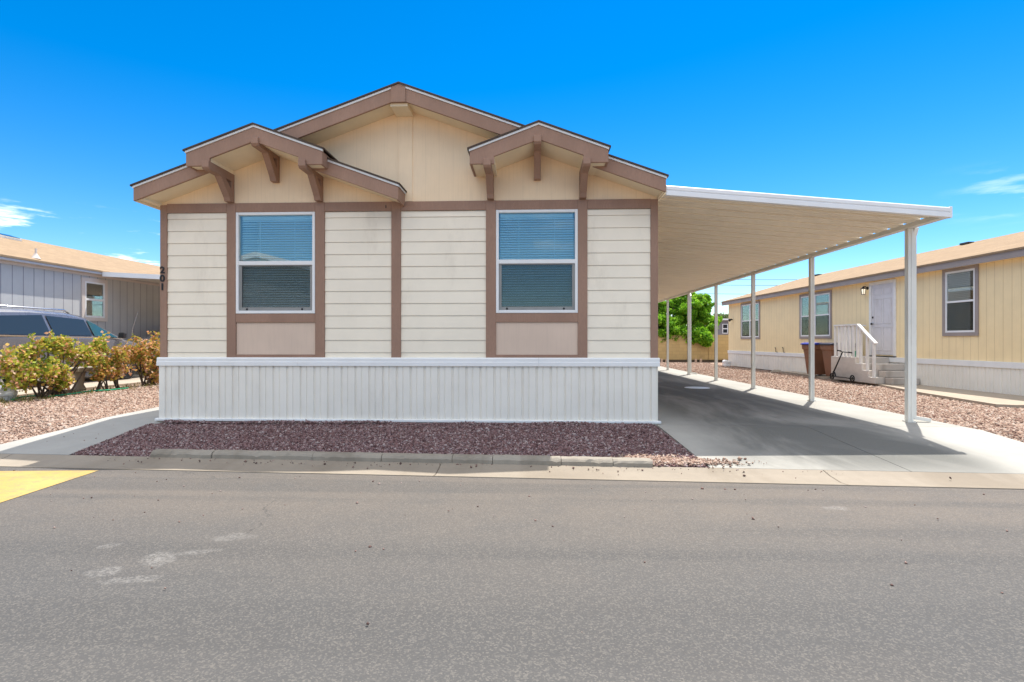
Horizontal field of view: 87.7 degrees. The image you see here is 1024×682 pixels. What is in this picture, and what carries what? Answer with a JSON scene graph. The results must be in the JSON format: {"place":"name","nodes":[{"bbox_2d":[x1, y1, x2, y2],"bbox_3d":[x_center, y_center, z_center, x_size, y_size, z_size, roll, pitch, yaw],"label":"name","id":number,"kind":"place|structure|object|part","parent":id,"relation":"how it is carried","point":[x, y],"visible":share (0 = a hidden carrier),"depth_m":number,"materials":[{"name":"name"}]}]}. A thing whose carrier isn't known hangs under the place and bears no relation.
{"place":"outdoors","nodes":[
{"label":"outdoors","id":0,"kind":"place"},
{"bbox_2d":[0,407,160,455],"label":"path","id":1,"kind":"structure","parent":0,"point":[95,432],"depth_m":7.13,"materials":[{"name":"concrete"}]},
{"bbox_2d":[3,371,158,396],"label":"neighbour driveway","id":2,"kind":"structure","parent":0,"point":[89,383],"depth_m":13.04,"materials":[{"name":"beige concrete"}]},
{"bbox_2d":[0,305,145,387],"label":"minivan","id":3,"kind":"object","parent":2,"relation":"on","point":[17,326],"visible":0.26,"depth_m":12.20,"materials":[{"name":"grey paint"}]},
{"bbox_3d":[-10.629,-0.366,11.574,0.097,0.450,1.280,0,0,2],"label":"window","id":4,"kind":"part","parent":3,"relation":"part of","materials":[{"name":"blue glass"}]},
{"bbox_3d":[-10.586,-0.356,12.773,0.107,0.450,1.200,0,0,2],"label":"window","id":5,"kind":"part","parent":3,"relation":"part of","materials":[{"name":"blue glass"}]},
{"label":"window","id":6,"kind":"part","parent":3,"relation":"part of","materials":[{"name":"teal glass"}]},
{"bbox_2d":[0,362,1018,485],"bbox_3d":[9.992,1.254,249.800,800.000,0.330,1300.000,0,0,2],"label":"ground","id":7,"kind":"structure","parent":0,"point":[720,363],"depth_m":12.77,"materials":[{"name":"brown gravel"}]},
{"bbox_2d":[0,384,17,400],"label":"rock","id":8,"kind":"object","parent":7,"relation":"on","point":[9,393],"visible":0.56,"depth_m":9.64,"materials":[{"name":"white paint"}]},
{"bbox_2d":[0,330,110,397],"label":"rose bush","id":9,"kind":"object","parent":7,"relation":"on","point":[93,353],"visible":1,"depth_m":10.13,"materials":[{"name":"green plant"}]},
{"bbox_2d":[52,367,97,392],"bbox_3d":[-9.305,0.813,11.314,0.400,0.492,1.058,0,0,2],"label":"garden bench","id":10,"kind":"object","parent":7,"relation":"on","point":[80,385],"visible":0.26,"depth_m":11.38,"materials":[{"name":"stone"}]},
{"bbox_2d":[0,384,158,443],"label":"side gravel","id":11,"kind":"structure","parent":7,"relation":"on","point":[88,408],"depth_m":9.03,"materials":[{"name":"brown gravel"}]},
{"bbox_2d":[11,387,128,400],"bbox_3d":[-8.850,1.053,10.781,0.398,0.044,2.542,0,0,12],"label":"garden hose","id":12,"kind":"object","parent":11,"relation":"on","point":[74,393],"visible":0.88,"depth_m":10.77,"materials":[{"name":"green plastic"}]},
{"bbox_2d":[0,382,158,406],"bbox_3d":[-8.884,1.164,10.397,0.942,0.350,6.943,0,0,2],"label":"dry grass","id":13,"kind":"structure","parent":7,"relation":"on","point":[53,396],"depth_m":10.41,"materials":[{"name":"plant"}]},
{"bbox_2d":[0,233,159,382],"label":"grey house","id":14,"kind":"structure","parent":7,"relation":"on","point":[45,275],"depth_m":16.32,"materials":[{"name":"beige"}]},
{"bbox_2d":[81,277,107,321],"bbox_3d":[-12.789,-1.259,16.349,0.035,1.300,0.953,0,0,2],"label":"window","id":15,"kind":"structure","parent":14,"relation":"in","point":[94,292],"depth_m":16.35,"materials":[{"name":"white paint"}]},
{"bbox_2d":[88,343,136,389],"bbox_3d":[-8.875,0.573,11.762,0.535,1.071,1.047,0,0,13],"label":"rose bush","id":16,"kind":"object","parent":7,"relation":"on","point":[116,359],"visible":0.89,"depth_m":11.76,"materials":[{"name":"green plant"}]},
{"bbox_2d":[102,272,159,282],"bbox_3d":[-10.366,-0.520,21.832,4.060,3.217,11.000,0,0,2],"label":"neighbour carport","id":17,"kind":"object","parent":7,"relation":"on","point":[154,278],"visible":0.1,"depth_m":16.39,"materials":[{"name":"white metal"}]},
{"bbox_2d":[121,331,159,385],"bbox_3d":[-8.772,0.428,12.834,0.643,1.368,1.551,0,0,2],"label":"rose bush","id":18,"kind":"object","parent":7,"relation":"on","point":[141,352],"visible":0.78,"depth_m":12.71,"materials":[{"name":"green plant"}]},
{"bbox_2d":[72,419,708,467],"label":"bed gravel","id":19,"kind":"structure","parent":7,"relation":"on","point":[304,435],"depth_m":6.87,"materials":[{"name":"gravel"}]},
{"bbox_2d":[130,81,668,424],"bbox_3d":[-1.276,-1.137,16.256,7.512,4.892,18.215,0,0,2],"label":"manufactured home","id":20,"kind":"object","parent":7,"relation":"on","point":[398,251],"visible":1,"depth_m":7.77,"materials":[{"name":"beige paint"}]},
{"bbox_2d":[236,212,314,313],"bbox_3d":[-3.481,-1.151,7.898,1.184,1.493,0.114,0,0,2],"label":"window","id":21,"kind":"structure","parent":20,"relation":"in","point":[309,217],"depth_m":7.92,"materials":[{"name":"white paint"}]},
{"bbox_2d":[496,209,577,312],"bbox_3d":[0.360,-1.151,7.745,1.178,1.493,0.114,0,0,2],"label":"window","id":22,"kind":"structure","parent":20,"relation":"in","point":[524,261],"depth_m":7.77,"materials":[{"name":"white paint"}]},
{"bbox_2d":[150,449,652,466],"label":"kerb","id":23,"kind":"structure","parent":7,"relation":"on","point":[435,458],"depth_m":5.95,"materials":[{"name":"concrete"}]},
{"bbox_2d":[658,292,722,347],"bbox_3d":[9.986,-1.006,31.670,5.530,4.509,3.915,0,0,2],"label":"shade tree","id":24,"kind":"object","parent":7,"relation":"on","point":[702,305],"visible":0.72,"depth_m":31.34,"materials":[{"name":"green plant"}]},
{"bbox_2d":[658,335,728,361],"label":"block wall","id":25,"kind":"structure","parent":7,"relation":"on","point":[678,351],"depth_m":30.61,"materials":[{"name":"beige concrete"}]},
{"bbox_2d":[705,319,728,334],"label":"grey building","id":26,"kind":"structure","parent":7,"relation":"on","point":[723,327],"depth_m":41.95,"materials":[{"name":"white paint"}]},
{"bbox_2d":[722,324,727,333],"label":"window","id":27,"kind":"structure","parent":26,"relation":"in","point":[724,326],"depth_m":41.91,"materials":[{"name":"white paint"}]},
{"bbox_2d":[713,312,728,318],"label":"tree","id":28,"kind":"object","parent":7,"relation":"on","point":[725,316],"visible":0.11,"depth_m":59.72,"materials":[{"name":"green plant"}]},
{"bbox_2d":[722,360,730,365],"bbox_3d":[10.190,1.070,25.294,0.366,0.363,0.464,0,0,2],"label":"rock","id":29,"kind":"object","parent":7,"relation":"on","point":[726,362],"visible":0.85,"depth_m":25.12,"materials":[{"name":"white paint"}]},
{"bbox_2d":[721,231,1023,395],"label":"yellow house","id":30,"kind":"structure","parent":7,"relation":"on","point":[970,315],"depth_m":13.87,"materials":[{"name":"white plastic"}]},
{"bbox_2d":[741,301,759,338],"bbox_3d":[10.566,-0.906,23.673,0.030,1.640,1.863,0,0,-1],"label":"window","id":31,"kind":"structure","parent":30,"relation":"in","point":[745,307],"depth_m":23.85,"materials":[{"name":"white glass"}]},
{"bbox_2d":[799,290,831,338],"bbox_3d":[10.615,-0.894,18.699,0.030,1.625,1.934,0,0,-1],"label":"window","id":32,"kind":"structure","parent":30,"relation":"in","point":[823,299],"depth_m":18.45,"materials":[{"name":"white paint"}]},
{"bbox_2d":[869,279,895,356],"bbox_3d":[10.620,-0.637,15.339,0.086,2.188,1.086,0,0,-1],"label":"door","id":33,"kind":"structure","parent":30,"relation":"in","point":[882,296],"depth_m":15.28,"materials":[{"name":"white paint"}]},
{"bbox_2d":[942,264,978,335],"bbox_3d":[10.670,-0.946,12.708,0.030,1.650,1.007,0,0,-1],"label":"window","id":34,"kind":"structure","parent":30,"relation":"in","point":[960,285],"depth_m":12.68,"materials":[{"name":"white paint"}]},
{"bbox_2d":[0,467,1023,681],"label":"road","id":35,"kind":"structure","parent":0,"point":[720,585],"depth_m":3.09,"materials":[{"name":"grey asphalt"}]},
{"bbox_2d":[0,470,97,502],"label":"speed bump","id":36,"kind":"object","parent":35,"relation":"on","point":[14,484],"visible":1,"depth_m":5.22,"materials":[{"name":"yellow paint"}]},
{"bbox_2d":[13,433,1007,624],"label":"loose pebbles","id":37,"kind":"object","parent":35,"relation":"on","point":[370,546],"visible":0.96,"depth_m":5.43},
{"bbox_2d":[0,454,1023,489],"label":"gutter","id":38,"kind":"object","parent":35,"relation":"on","point":[872,478],"visible":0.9,"depth_m":5.61,"materials":[{"name":"concrete"}]},
{"bbox_2d":[0,0,1023,315],"label":"sky","id":39,"kind":"structure","parent":0,"point":[916,102],"materials":[{"name":"blue"}]},
{"bbox_2d":[738,279,797,279],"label":"power line","id":40,"kind":"object","parent":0,"point":[768,279],"visible":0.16,"depth_m":44.99,"materials":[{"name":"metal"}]},
{"bbox_2d":[652,366,1023,473],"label":"driveway","id":41,"kind":"structure","parent":0,"point":[761,426],"depth_m":6.92,"materials":[{"name":"concrete"}]},
{"bbox_2d":[610,453,754,467],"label":"spilled gravel","id":42,"kind":"structure","parent":41,"relation":"on","point":[666,460],"depth_m":5.83,"materials":[{"name":"gravel"}]},
{"bbox_2d":[684,387,708,388],"bbox_3d":[4.688,1.181,13.511,0.616,0.004,0.616,0,0,2],"label":"utility cover","id":43,"kind":"object","parent":41,"relation":"in","point":[698,387],"visible":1,"depth_m":13.52,"materials":[{"name":"grey metal"}]},
{"bbox_2d":[658,185,952,422],"bbox_3d":[4.463,-0.483,16.504,3.980,3.344,18.662,0,0,2],"label":"carport","id":44,"kind":"object","parent":41,"relation":"on","point":[710,238],"visible":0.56,"depth_m":8.71,"materials":[{"name":"white metal"}]},
{"bbox_2d":[660,362,1023,441],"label":"yard gravel","id":45,"kind":"structure","parent":0,"point":[1004,421],"depth_m":10.92,"materials":[{"name":"brown gravel"}]},
{"bbox_2d":[782,371,1023,407],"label":"walkway","id":46,"kind":"structure","parent":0,"point":[996,400],"depth_m":11.40,"materials":[{"name":"beige concrete"}]},
{"bbox_2d":[800,342,825,374],"bbox_3d":[10.110,0.595,17.586,0.840,1.094,0.670,0,0,-5],"label":"wheelie bin","id":47,"kind":"object","parent":46,"relation":"on","point":[819,366],"visible":0.46,"depth_m":17.35,"materials":[{"name":"brown plastic"}]},
{"bbox_2d":[819,343,833,375],"bbox_3d":[10.091,0.595,16.501,0.840,1.094,0.670,0,0,2],"label":"wheelie bin","id":48,"kind":"object","parent":46,"relation":"on","point":[827,349],"visible":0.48,"depth_m":16.50,"materials":[{"name":"brown plastic"}]},
{"bbox_2d":[830,350,854,381],"bbox_3d":[9.464,0.696,15.357,0.326,0.894,1.105,0,0,-12],"label":"kick scooter","id":49,"kind":"object","parent":46,"relation":"on","point":[832,374],"visible":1,"depth_m":15.42,"materials":[{"name":"metal"}]},
{"bbox_2d":[831,324,919,384],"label":"porch steps","id":50,"kind":"structure","parent":46,"relation":"on","point":[872,369],"depth_m":14.95,"materials":[{"name":"paint"}]}
]}

